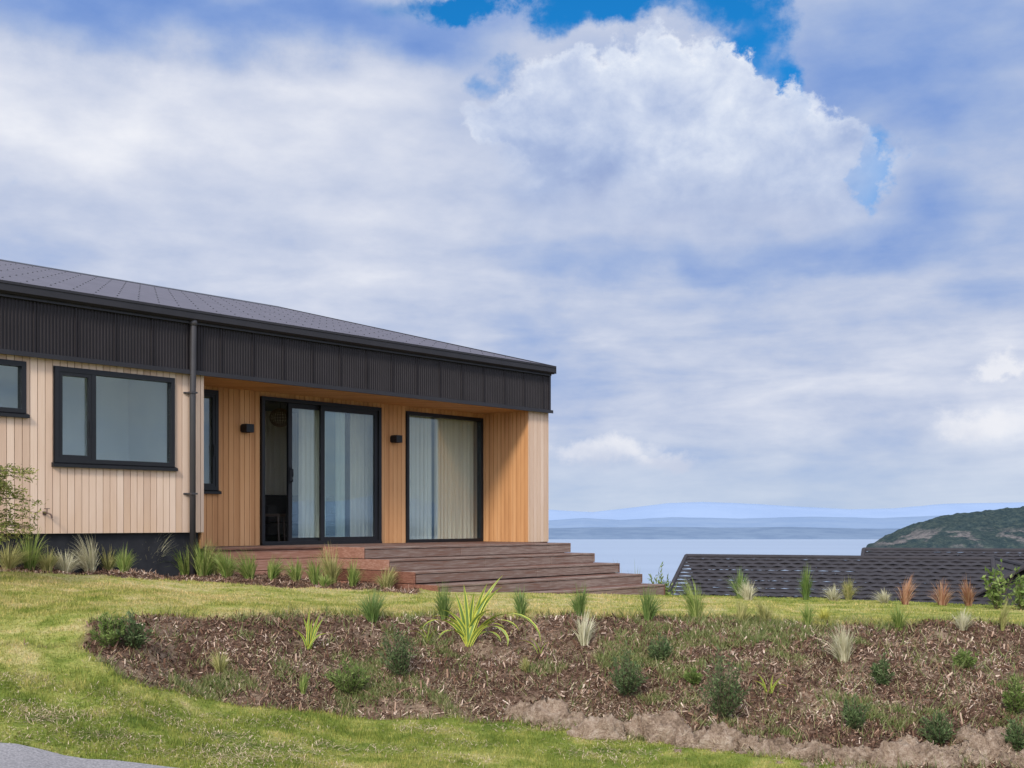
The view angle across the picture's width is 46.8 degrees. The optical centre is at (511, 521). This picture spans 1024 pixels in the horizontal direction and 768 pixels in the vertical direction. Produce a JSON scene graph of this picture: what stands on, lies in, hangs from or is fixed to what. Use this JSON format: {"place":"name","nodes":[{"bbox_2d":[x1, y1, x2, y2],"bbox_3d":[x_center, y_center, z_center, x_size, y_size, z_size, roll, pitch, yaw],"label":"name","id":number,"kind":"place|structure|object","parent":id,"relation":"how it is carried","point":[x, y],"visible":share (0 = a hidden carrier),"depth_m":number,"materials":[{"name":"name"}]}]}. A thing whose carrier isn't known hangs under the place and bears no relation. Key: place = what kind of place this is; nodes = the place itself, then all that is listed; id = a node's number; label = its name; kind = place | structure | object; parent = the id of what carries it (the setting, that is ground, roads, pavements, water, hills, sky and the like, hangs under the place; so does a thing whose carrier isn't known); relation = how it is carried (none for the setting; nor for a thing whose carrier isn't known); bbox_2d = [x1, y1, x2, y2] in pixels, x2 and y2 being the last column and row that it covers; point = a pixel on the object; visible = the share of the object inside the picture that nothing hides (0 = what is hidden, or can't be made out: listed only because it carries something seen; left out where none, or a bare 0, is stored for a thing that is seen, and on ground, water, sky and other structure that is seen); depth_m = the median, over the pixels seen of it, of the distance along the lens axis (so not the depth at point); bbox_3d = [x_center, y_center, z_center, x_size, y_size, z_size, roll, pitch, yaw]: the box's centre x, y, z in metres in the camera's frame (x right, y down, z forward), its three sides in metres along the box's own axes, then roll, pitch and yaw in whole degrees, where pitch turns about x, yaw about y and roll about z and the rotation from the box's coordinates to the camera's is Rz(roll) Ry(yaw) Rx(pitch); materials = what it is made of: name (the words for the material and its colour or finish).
{"place":"outdoors","nodes":[
{"label":"outdoors","id":0,"kind":"place"},
{"bbox_2d":[0,743,174,767],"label":"driveway","id":1,"kind":"structure","parent":0,"point":[12,755],"depth_m":6.89,"materials":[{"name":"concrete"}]},
{"bbox_2d":[0,566,1023,767],"bbox_3d":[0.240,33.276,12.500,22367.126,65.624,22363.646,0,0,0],"label":"ground","id":2,"kind":"structure","parent":0,"point":[513,698],"depth_m":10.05,"materials":[{"name":"green plant"}]},
{"bbox_2d":[0,539,41,569],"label":"grass tuft","id":3,"kind":"object","parent":2,"relation":"on","point":[10,561],"visible":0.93,"depth_m":13.24,"materials":[{"name":"green plant"}]},
{"bbox_2d":[0,463,48,544],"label":"tree","id":4,"kind":"object","parent":2,"relation":"on","point":[4,485],"visible":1,"depth_m":11.70,"materials":[{"name":"green plant"}]},
{"bbox_2d":[16,526,49,570],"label":"grass tuft","id":5,"kind":"object","parent":2,"relation":"on","point":[29,564],"visible":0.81,"depth_m":13.53,"materials":[{"name":"green plant"}]},
{"bbox_2d":[34,547,62,571],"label":"grass tuft","id":6,"kind":"object","parent":2,"relation":"on","point":[48,563],"visible":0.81,"depth_m":13.62,"materials":[{"name":"green plant"}]},
{"bbox_2d":[53,550,83,572],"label":"grass tuft","id":7,"kind":"object","parent":2,"relation":"on","point":[66,566],"visible":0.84,"depth_m":13.80,"materials":[{"name":"beige plant"}]},
{"bbox_2d":[66,533,101,572],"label":"grass tuft","id":8,"kind":"object","parent":2,"relation":"on","point":[89,562],"visible":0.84,"depth_m":14.12,"materials":[{"name":"plant"}]},
{"bbox_2d":[89,611,126,647],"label":"shrub","id":9,"kind":"object","parent":2,"relation":"on","point":[109,636],"visible":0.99,"depth_m":9.26,"materials":[{"name":"green plant"}]},
{"bbox_2d":[96,547,119,570],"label":"grass tuft","id":10,"kind":"object","parent":2,"relation":"on","point":[112,563],"visible":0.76,"depth_m":14.43,"materials":[{"name":"green plant"}]},
{"bbox_2d":[110,545,138,572],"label":"grass tuft","id":11,"kind":"object","parent":2,"relation":"on","point":[124,563],"visible":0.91,"depth_m":13.81,"materials":[{"name":"green plant"}]},
{"bbox_2d":[116,608,153,649],"bbox_3d":[-3.017,0.850,9.369,0.331,0.334,0.319,0,0,38],"label":"shrub","id":12,"kind":"object","parent":2,"relation":"on","point":[131,637],"visible":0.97,"depth_m":9.34,"materials":[{"name":"green plant"}]},
{"bbox_2d":[140,534,175,559],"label":"grass tuft","id":13,"kind":"object","parent":2,"relation":"on","point":[161,547],"visible":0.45,"depth_m":15.04,"materials":[{"name":"green plant"}]},
{"bbox_2d":[160,545,191,574],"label":"grass tuft","id":14,"kind":"object","parent":2,"relation":"on","point":[183,571],"visible":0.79,"depth_m":15.24,"materials":[{"name":"green plant"}]},
{"bbox_2d":[187,537,232,575],"bbox_3d":[-3.883,0.436,15.292,0.738,0.530,0.760,0,0,-31],"label":"grass tuft","id":15,"kind":"object","parent":2,"relation":"on","point":[200,566],"visible":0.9,"depth_m":15.17,"materials":[{"name":"green plant"}]},
{"bbox_2d":[201,547,229,574],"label":"grass tuft","id":16,"kind":"object","parent":2,"relation":"on","point":[215,570],"visible":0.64,"depth_m":15.27,"materials":[{"name":"green plant"}]},
{"bbox_2d":[207,645,235,672],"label":"grass tuft","id":17,"kind":"object","parent":2,"relation":"on","point":[222,665],"visible":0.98,"depth_m":9.83,"materials":[{"name":"green plant"}]},
{"bbox_2d":[211,550,238,577],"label":"grass tuft","id":18,"kind":"object","parent":2,"relation":"on","point":[226,571],"visible":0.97,"depth_m":14.94,"materials":[{"name":"green plant"}]},
{"bbox_2d":[225,547,257,579],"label":"grass tuft","id":19,"kind":"object","parent":2,"relation":"on","point":[247,571],"visible":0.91,"depth_m":14.94,"materials":[{"name":"green plant"}]},
{"bbox_2d":[0,259,555,576],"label":"house","id":20,"kind":"structure","parent":2,"relation":"on","point":[132,416],"depth_m":16.32,"materials":[{"name":"brown wood"}]},
{"bbox_2d":[0,359,29,417],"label":"window","id":21,"kind":"structure","parent":20,"relation":"in","point":[20,412],"depth_m":13.59,"materials":[{"name":"black metal"}]},
{"bbox_2d":[51,366,177,470],"bbox_3d":[-4.859,-1.239,14.510,0.125,1.189,1.670,0,0,41],"label":"window","id":22,"kind":"structure","parent":20,"relation":"in","point":[59,460],"depth_m":14.24,"materials":[{"name":"black metal"}]},
{"bbox_2d":[204,389,221,493],"bbox_3d":[-4.410,-1.133,16.659,0.125,1.477,0.670,0,0,41],"label":"window","id":23,"kind":"structure","parent":20,"relation":"in","point":[213,487],"depth_m":16.82,"materials":[{"name":"black metal"}]},
{"bbox_2d":[265,514,285,540],"bbox_3d":[-3.856,-0.095,18.672,0.483,0.884,0.456,0,0,1],"label":"table","id":24,"kind":"object","parent":20,"relation":"on","point":[283,520],"visible":0.24,"depth_m":18.46,"materials":[{"name":"brown wood"}]},
{"bbox_2d":[269,403,286,426],"bbox_3d":[-3.787,-1.795,19.327,0.352,0.501,0.352,0,0,41],"label":"pendant lamp","id":25,"kind":"object","parent":20,"relation":"hanging from","point":[281,424],"visible":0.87,"depth_m":19.23,"materials":[{"name":"wicker"}]},
{"bbox_2d":[265,411,296,494],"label":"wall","id":26,"kind":"structure","parent":20,"relation":"hanging from","point":[275,460],"depth_m":20.48,"materials":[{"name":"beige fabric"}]},
{"bbox_2d":[265,495,334,535],"bbox_3d":[-3.583,-0.115,20.119,0.880,0.680,2.000,0,0,41],"label":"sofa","id":27,"kind":"object","parent":20,"relation":"in","point":[275,504],"visible":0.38,"depth_m":19.98,"materials":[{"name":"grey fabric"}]},
{"bbox_2d":[298,409,325,537],"bbox_3d":[-3.130,-0.830,18.536,0.082,2.300,0.480,0,0,41],"label":"curtain","id":28,"kind":"object","parent":20,"relation":"hanging from","point":[308,525],"visible":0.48,"depth_m":18.46,"materials":[{"name":"beige fabric"}]},
{"bbox_2d":[260,396,381,544],"bbox_3d":[-2.955,-0.751,18.350,0.180,2.198,2.370,0,0,41],"label":"sliding door","id":29,"kind":"structure","parent":20,"relation":"in","point":[321,407],"depth_m":18.31,"materials":[{"name":"black metal"}]},
{"bbox_2d":[335,412,372,536],"bbox_3d":[-2.512,-0.830,19.285,0.086,2.300,0.940,0,0,41],"label":"curtain","id":30,"kind":"object","parent":20,"relation":"hanging from","point":[361,475],"visible":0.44,"depth_m":19.27,"materials":[{"name":"beige fabric"}]},
{"bbox_2d":[410,416,431,538],"bbox_3d":[-1.693,-0.830,20.203,0.089,2.300,0.880,0,0,41],"label":"curtain","id":31,"kind":"object","parent":20,"relation":"hanging from","point":[420,485],"visible":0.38,"depth_m":20.32,"materials":[{"name":"beige fabric"}]},
{"bbox_2d":[406,411,482,542],"bbox_3d":[-1.162,-0.742,20.375,0.100,2.199,1.884,0,0,41],"label":"window","id":32,"kind":"structure","parent":20,"relation":"in","point":[479,421],"depth_m":20.56,"materials":[{"name":"black metal"}]},
{"bbox_2d":[434,418,473,538],"bbox_3d":[-1.017,-0.830,20.873,0.093,2.300,0.980,0,0,41],"label":"curtain","id":33,"kind":"object","parent":20,"relation":"hanging from","point":[453,484],"visible":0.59,"depth_m":20.86,"materials":[{"name":"beige fabric"}]},
{"bbox_2d":[267,552,290,580],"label":"grass tuft","id":34,"kind":"object","parent":2,"relation":"on","point":[274,571],"visible":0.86,"depth_m":15.30,"materials":[{"name":"green plant"}]},
{"bbox_2d":[282,557,303,581],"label":"grass tuft","id":35,"kind":"object","parent":2,"relation":"on","point":[294,573],"visible":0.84,"depth_m":15.57,"materials":[{"name":"green plant"}]},
{"bbox_2d":[296,672,309,694],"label":"grass tuft","id":36,"kind":"object","parent":2,"relation":"on","point":[303,685],"visible":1,"depth_m":9.77,"materials":[{"name":"green plant"}]},
{"bbox_2d":[293,609,331,649],"bbox_3d":[-1.781,0.966,10.598,0.355,0.374,0.069,0,0,4],"label":"flax","id":37,"kind":"object","parent":2,"relation":"on","point":[309,639],"visible":1,"depth_m":10.61,"materials":[{"name":"green plant"}]},
{"bbox_2d":[303,558,323,584],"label":"grass tuft","id":38,"kind":"object","parent":2,"relation":"on","point":[312,574],"visible":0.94,"depth_m":15.04,"materials":[{"name":"green plant"}]},
{"bbox_2d":[317,574,336,586],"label":"grass tuft","id":39,"kind":"object","parent":2,"relation":"on","point":[322,581],"visible":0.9,"depth_m":14.99,"materials":[{"name":"green plant"}]},
{"bbox_2d":[315,543,350,583],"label":"grass tuft","id":40,"kind":"object","parent":2,"relation":"on","point":[331,569],"visible":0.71,"depth_m":15.60,"materials":[{"name":"green plant"}]},
{"bbox_2d":[325,653,370,693],"bbox_3d":[-1.366,1.294,10.029,0.398,0.369,0.362,0,0,-42],"label":"shrub","id":41,"kind":"object","parent":2,"relation":"on","point":[351,679],"visible":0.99,"depth_m":10.00,"materials":[{"name":"green plant"}]},
{"bbox_2d":[346,558,366,586],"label":"grass tuft","id":42,"kind":"object","parent":2,"relation":"on","point":[353,578],"visible":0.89,"depth_m":15.59,"materials":[{"name":"green plant"}]},
{"bbox_2d":[372,566,400,588],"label":"grass tuft","id":43,"kind":"object","parent":2,"relation":"on","point":[388,581],"visible":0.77,"depth_m":15.49,"materials":[{"name":"green plant"}]},
{"bbox_2d":[376,619,419,676],"bbox_3d":[-1.017,1.099,10.407,0.361,0.549,0.301,0,0,-30],"label":"shrub","id":44,"kind":"object","parent":2,"relation":"on","point":[399,664],"visible":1,"depth_m":10.37,"materials":[{"name":"green plant"}]},
{"bbox_2d":[416,619,438,642],"bbox_3d":[-0.853,1.034,11.179,0.322,0.274,0.048,0,0,-1],"label":"flax","id":45,"kind":"object","parent":2,"relation":"on","point":[428,632],"visible":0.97,"depth_m":11.19,"materials":[{"name":"green plant"}]},
{"bbox_2d":[198,541,664,595],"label":"wooden deck","id":46,"kind":"structure","parent":2,"relation":"on","point":[540,567],"depth_m":16.83,"materials":[{"name":"brown wood"}]},
{"bbox_2d":[432,582,455,619],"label":"grass tuft","id":47,"kind":"object","parent":2,"relation":"on","point":[442,606],"visible":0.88,"depth_m":11.58,"materials":[{"name":"green plant"}]},
{"bbox_2d":[422,575,540,646],"bbox_3d":[-0.236,0.837,10.948,1.185,0.670,0.302,0,0,21],"label":"flax","id":48,"kind":"object","parent":2,"relation":"on","point":[465,626],"visible":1,"depth_m":11.05,"materials":[{"name":"green plant"}]},
{"bbox_2d":[0,615,1021,767],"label":"straw clippings","id":49,"kind":"object","parent":2,"relation":"on","point":[122,743],"visible":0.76,"depth_m":8.72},
{"bbox_2d":[0,564,1023,767],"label":"bark mulch","id":50,"kind":"object","parent":2,"relation":"on","point":[470,675],"visible":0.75,"depth_m":10.35,"materials":[{"name":"brown wood"}]},
{"bbox_2d":[352,587,388,621],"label":"grass tuft","id":51,"kind":"object","parent":50,"relation":"on","point":[371,609],"visible":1,"depth_m":11.47,"materials":[{"name":"green plant"}]},
{"bbox_2d":[518,656,529,672],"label":"grass tuft","id":52,"kind":"object","parent":50,"relation":"on","point":[525,664],"visible":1,"depth_m":10.54,"materials":[{"name":"green plant"}]},
{"bbox_2d":[868,652,895,684],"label":"shrub","id":53,"kind":"object","parent":50,"relation":"on","point":[880,674],"visible":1,"depth_m":10.15,"materials":[{"name":"green plant"}]},
{"bbox_2d":[886,599,909,630],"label":"grass tuft","id":54,"kind":"object","parent":50,"relation":"on","point":[898,619],"visible":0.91,"depth_m":11.86,"materials":[{"name":"green plant"}]},
{"bbox_2d":[917,708,957,744],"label":"shrub","id":55,"kind":"object","parent":50,"relation":"on","point":[941,730],"visible":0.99,"depth_m":8.93,"materials":[{"name":"green plant"}]},
{"bbox_2d":[510,585,533,615],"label":"grass tuft","id":56,"kind":"object","parent":2,"relation":"on","point":[521,607],"visible":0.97,"depth_m":11.93,"materials":[{"name":"green plant"}]},
{"bbox_2d":[521,639,547,652],"bbox_3d":[0.200,1.147,10.874,0.272,0.162,0.022,0,0,-2],"label":"flax","id":57,"kind":"object","parent":2,"relation":"on","point":[534,646],"visible":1,"depth_m":10.88,"materials":[{"name":"green plant"}]},
{"bbox_2d":[76,600,1023,767],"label":"weeds","id":58,"kind":"object","parent":2,"relation":"on","point":[757,637],"visible":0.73,"depth_m":10.45,"materials":[{"name":"green plant"}]},
{"bbox_2d":[563,582,592,616],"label":"grass tuft","id":59,"kind":"object","parent":2,"relation":"on","point":[579,603],"visible":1,"depth_m":11.82,"materials":[{"name":"green plant"}]},
{"bbox_2d":[570,608,604,645],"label":"grass tuft","id":60,"kind":"object","parent":2,"relation":"on","point":[585,631],"visible":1,"depth_m":11.05,"materials":[{"name":"beige plant"}]},
{"bbox_2d":[609,640,648,696],"bbox_3d":[0.987,1.240,10.009,0.356,0.489,0.458,0,0,0],"label":"shrub","id":61,"kind":"object","parent":2,"relation":"on","point":[626,682],"visible":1,"depth_m":9.98,"materials":[{"name":"green plant"}]},
{"bbox_2d":[638,581,666,620],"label":"grass tuft","id":62,"kind":"object","parent":2,"relation":"on","point":[648,608],"visible":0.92,"depth_m":11.60,"materials":[{"name":"green plant"}]},
{"bbox_2d":[646,632,673,660],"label":"shrub","id":63,"kind":"object","parent":2,"relation":"on","point":[662,651],"visible":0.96,"depth_m":10.69,"materials":[{"name":"green plant"}]},
{"bbox_2d":[649,562,677,594],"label":"shrub","id":64,"kind":"object","parent":2,"relation":"on","point":[666,587],"visible":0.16,"depth_m":19.52,"materials":[{"name":"green plant"}]},
{"bbox_2d":[672,576,709,617],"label":"grass tuft","id":65,"kind":"object","parent":2,"relation":"on","point":[694,606],"visible":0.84,"depth_m":11.88,"materials":[{"name":"green plant"}]},
{"bbox_2d":[683,667,702,685],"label":"shrub","id":66,"kind":"object","parent":2,"relation":"on","point":[693,677],"visible":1,"depth_m":10.20,"materials":[{"name":"green plant"}]},
{"bbox_2d":[690,647,751,720],"bbox_3d":[1.705,1.301,9.510,0.363,0.613,0.522,0,0,-25],"label":"shrub","id":67,"kind":"object","parent":2,"relation":"on","point":[723,704],"visible":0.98,"depth_m":9.46,"materials":[{"name":"green plant"}]},
{"bbox_2d":[725,567,749,597],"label":"grass tuft","id":68,"kind":"object","parent":2,"relation":"on","point":[739,578],"visible":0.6,"depth_m":16.87,"materials":[{"name":"green plant"}]},
{"bbox_2d":[735,595,755,620],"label":"grass tuft","id":69,"kind":"object","parent":2,"relation":"on","point":[741,613],"visible":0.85,"depth_m":11.81,"materials":[{"name":"plant"}]},
{"bbox_2d":[736,579,761,599],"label":"grass tuft","id":70,"kind":"object","parent":2,"relation":"on","point":[747,592],"visible":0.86,"depth_m":16.21,"materials":[{"name":"beige plant"}]},
{"bbox_2d":[504,695,1023,767],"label":"soil","id":71,"kind":"structure","parent":2,"relation":"on","point":[674,728],"depth_m":8.78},
{"bbox_2d":[749,597,778,621],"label":"grass tuft","id":72,"kind":"object","parent":2,"relation":"on","point":[764,611],"visible":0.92,"depth_m":11.75,"materials":[{"name":"plant"}]},
{"bbox_2d":[756,673,785,692],"bbox_3d":[2.167,1.367,9.973,0.295,0.186,0.048,0,0,2],"label":"flax","id":73,"kind":"object","parent":2,"relation":"on","point":[771,686],"visible":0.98,"depth_m":9.97,"materials":[{"name":"green plant"}]},
{"bbox_2d":[797,564,813,599],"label":"grass tuft","id":74,"kind":"object","parent":2,"relation":"on","point":[805,589],"visible":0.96,"depth_m":16.83,"materials":[{"name":"green plant"}]},
{"bbox_2d":[798,600,816,625],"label":"grass tuft","id":75,"kind":"object","parent":2,"relation":"on","point":[807,616],"visible":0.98,"depth_m":11.83,"materials":[{"name":"green plant"}]},
{"bbox_2d":[814,606,832,620],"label":"grass tuft","id":76,"kind":"object","parent":2,"relation":"on","point":[825,614],"visible":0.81,"depth_m":12.17,"materials":[{"name":"plant"}]},
{"bbox_2d":[818,583,847,600],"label":"grass tuft","id":77,"kind":"object","parent":2,"relation":"on","point":[833,595],"visible":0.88,"depth_m":16.81,"materials":[{"name":"beige plant"}]},
{"bbox_2d":[818,622,856,662],"bbox_3d":[2.939,1.069,10.741,0.442,0.400,0.439,0,0,0],"label":"grass tuft","id":78,"kind":"object","parent":2,"relation":"on","point":[843,649],"visible":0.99,"depth_m":10.66,"materials":[{"name":"beige plant"}]},
{"bbox_2d":[668,547,1023,605],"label":"neighbour house","id":79,"kind":"structure","parent":2,"relation":"on","point":[877,569],"depth_m":28.04,"materials":[{"name":"grey tile"}]},
{"bbox_2d":[840,577,861,599],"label":"grass tuft","id":80,"kind":"object","parent":2,"relation":"on","point":[849,591],"visible":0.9,"depth_m":17.11,"materials":[{"name":"green plant"}]},
{"bbox_2d":[839,692,870,729],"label":"shrub","id":81,"kind":"object","parent":2,"relation":"on","point":[855,715],"visible":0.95,"depth_m":9.12,"materials":[{"name":"green plant"}]},
{"bbox_2d":[869,589,891,602],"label":"grass tuft","id":82,"kind":"object","parent":2,"relation":"on","point":[883,597],"visible":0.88,"depth_m":16.13,"materials":[{"name":"beige plant"}]},
{"bbox_2d":[897,574,916,604],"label":"grass tuft","id":83,"kind":"object","parent":2,"relation":"on","point":[906,597],"visible":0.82,"depth_m":15.89,"materials":[{"name":"brown plant"}]},
{"bbox_2d":[929,577,955,605],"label":"grass tuft","id":84,"kind":"object","parent":2,"relation":"on","point":[942,599],"visible":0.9,"depth_m":15.96,"materials":[{"name":"brown plant"}]},
{"bbox_2d":[951,646,978,667],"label":"shrub","id":85,"kind":"object","parent":2,"relation":"on","point":[961,655],"visible":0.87,"depth_m":10.61,"materials":[{"name":"green plant"}]},
{"bbox_2d":[952,606,977,630],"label":"grass tuft","id":86,"kind":"object","parent":2,"relation":"on","point":[964,623],"visible":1,"depth_m":11.67,"materials":[{"name":"beige plant"}]},
{"bbox_2d":[957,578,978,606],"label":"grass tuft","id":87,"kind":"object","parent":2,"relation":"on","point":[968,594],"visible":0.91,"depth_m":16.01,"materials":[{"name":"brown plant"}]},
{"bbox_2d":[981,559,1019,608],"bbox_3d":[6.321,0.802,15.262,0.542,0.682,0.471,0,0,0],"label":"shrub","id":88,"kind":"object","parent":2,"relation":"on","point":[996,600],"visible":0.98,"depth_m":15.25,"materials":[{"name":"green plant"}]},
{"bbox_2d":[998,598,1014,630],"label":"grass tuft","id":89,"kind":"object","parent":2,"relation":"on","point":[1005,612],"visible":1,"depth_m":11.74,"materials":[{"name":"green plant"}]},
{"bbox_2d":[996,575,1023,609],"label":"shrub","id":90,"kind":"object","parent":2,"relation":"on","point":[1019,593],"visible":0.94,"depth_m":15.14,"materials":[{"name":"green plant"}]},
{"bbox_2d":[1001,716,1023,751],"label":"shrub","id":91,"kind":"object","parent":2,"relation":"on","point":[1015,736],"visible":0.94,"depth_m":8.71,"materials":[{"name":"green plant"}]},
{"bbox_2d":[1002,673,1023,713],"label":"shrub","id":92,"kind":"object","parent":2,"relation":"on","point":[1014,699],"visible":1,"depth_m":9.43,"materials":[{"name":"green plant"}]},
{"bbox_2d":[0,0,1023,511],"label":"sky","id":93,"kind":"structure","parent":0,"point":[767,252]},
{"bbox_2d":[549,527,900,538],"bbox_3d":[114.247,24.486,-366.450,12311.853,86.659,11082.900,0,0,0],"label":"lake shore hills","id":94,"kind":"structure","parent":0,"point":[703,533],"depth_m":4224.84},
{"bbox_2d":[549,515,941,528],"bbox_3d":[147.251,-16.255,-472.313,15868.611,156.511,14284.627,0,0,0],"label":"hills","id":95,"kind":"structure","parent":0,"point":[860,523],"depth_m":5514.12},
{"bbox_2d":[548,539,1007,596],"bbox_3d":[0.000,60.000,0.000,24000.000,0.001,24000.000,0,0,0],"label":"lake","id":96,"kind":"structure","parent":0,"point":[648,556],"depth_m":2554.80,"materials":[{"name":"liquid"}]},
{"bbox_2d":[549,502,1023,519],"bbox_3d":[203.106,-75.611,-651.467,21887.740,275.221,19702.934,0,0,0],"label":"hills","id":97,"kind":"structure","parent":0,"point":[711,510],"depth_m":7639.11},
{"bbox_2d":[866,506,1023,551],"bbox_3d":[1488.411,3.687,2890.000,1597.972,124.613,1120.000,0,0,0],"label":"headland","id":98,"kind":"structure","parent":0,"point":[1001,528],"depth_m":2478.77,"materials":[{"name":"green plant"}]}
]}

